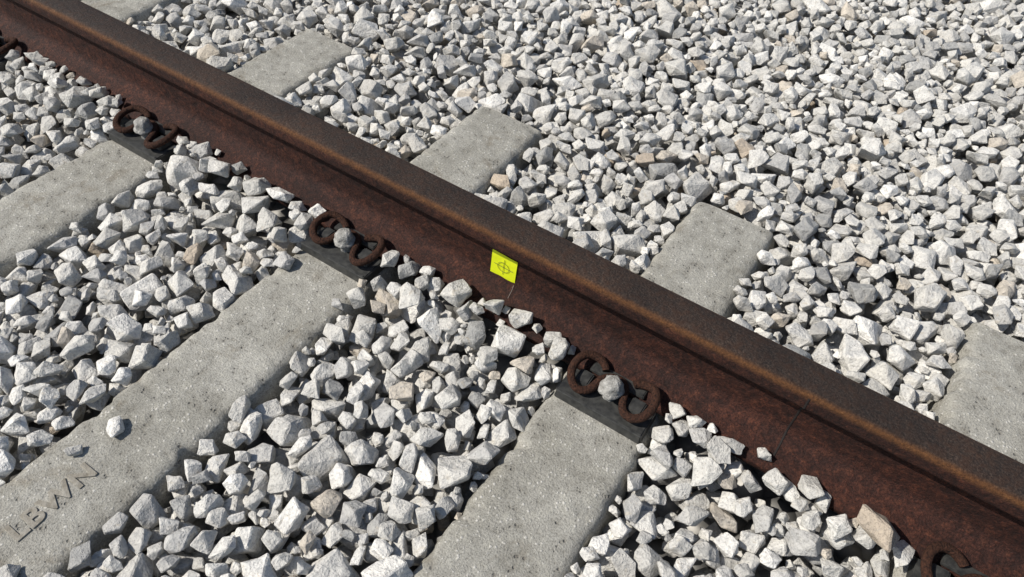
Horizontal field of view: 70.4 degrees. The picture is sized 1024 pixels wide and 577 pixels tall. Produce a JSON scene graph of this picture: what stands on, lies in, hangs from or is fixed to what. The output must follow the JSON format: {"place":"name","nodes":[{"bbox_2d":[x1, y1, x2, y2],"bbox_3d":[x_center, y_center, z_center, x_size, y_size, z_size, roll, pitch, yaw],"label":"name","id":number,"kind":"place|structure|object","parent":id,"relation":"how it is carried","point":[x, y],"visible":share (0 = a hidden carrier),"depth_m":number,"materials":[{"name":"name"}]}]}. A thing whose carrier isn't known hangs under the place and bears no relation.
{"place":"outdoors","nodes":[
{"label":"outdoors","id":0,"kind":"place"},
{"bbox_2d":[0,0,1023,576],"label":"ground","id":1,"kind":"structure","parent":0,"point":[770,498],"depth_m":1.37,"materials":[{"name":"grey gravel"}]},
{"bbox_2d":[0,0,204,100],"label":"concrete sleeper","id":2,"kind":"object","parent":1,"relation":"on","point":[124,11],"visible":0.2,"depth_m":2.09,"materials":[{"name":"grey concrete"}]},
{"bbox_2d":[0,36,17,71],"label":"rail fastening clip","id":3,"kind":"object","parent":2,"relation":"on","point":[8,43],"visible":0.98,"depth_m":1.85,"materials":[{"name":"brown metal"}]},
{"bbox_2d":[0,29,352,301],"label":"concrete sleeper","id":4,"kind":"object","parent":1,"relation":"on","point":[40,214],"visible":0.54,"depth_m":1.60,"materials":[{"name":"grey concrete"}]},
{"bbox_2d":[107,105,179,163],"bbox_3d":[-0.843,-0.363,1.669,0.172,0.068,0.095,28,52,19],"label":"rail fastening clip","id":5,"kind":"object","parent":4,"relation":"on","point":[139,136],"visible":0.99,"depth_m":1.66,"materials":[{"name":"brown metal"}]},
{"bbox_2d":[0,106,542,576],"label":"concrete sleeper","id":6,"kind":"object","parent":1,"relation":"on","point":[170,408],"visible":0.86,"depth_m":1.25,"materials":[{"name":"grey concrete"}]},
{"bbox_2d":[301,211,385,283],"bbox_3d":[-0.335,-0.093,1.466,0.172,0.068,0.095,28,52,19],"label":"rail fastening clip","id":7,"kind":"object","parent":6,"relation":"on","point":[341,251],"visible":1,"depth_m":1.46,"materials":[{"name":"brown metal"}]},
{"bbox_2d":[413,202,774,576],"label":"concrete sleeper","id":8,"kind":"object","parent":1,"relation":"on","point":[542,497],"visible":0.59,"depth_m":1.19,"materials":[{"name":"grey concrete"}]},
{"bbox_2d":[0,0,1023,576],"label":"steel rail","id":9,"kind":"object","parent":8,"relation":"on","point":[920,482],"visible":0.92,"depth_m":1.27,"materials":[{"name":"brown metal"}]},
{"bbox_2d":[490,249,517,282],"bbox_3d":[-0.016,-0.040,1.367,0.056,0.064,0.002,30,53,17],"label":"yellow survey label","id":10,"kind":"object","parent":9,"relation":"attached to","point":[503,266],"visible":1,"depth_m":1.36,"materials":[{"name":"plastic"}]},
{"bbox_2d":[554,350,660,443],"bbox_3d":[0.173,0.177,1.264,0.171,0.068,0.096,28,52,19],"label":"rail fastening clip","id":11,"kind":"object","parent":8,"relation":"on","point":[604,399],"visible":1,"depth_m":1.25,"materials":[{"name":"brown metal"}]},
{"bbox_2d":[870,323,1023,576],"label":"concrete sleeper","id":12,"kind":"object","parent":1,"relation":"on","point":[981,400],"visible":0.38,"depth_m":1.35,"materials":[{"name":"grey concrete"}]},
{"bbox_2d":[906,541,988,576],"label":"rail fastening clip","id":13,"kind":"object","parent":12,"relation":"on","point":[953,559],"visible":1,"depth_m":1.08,"materials":[{"name":"brown metal"}]}
]}

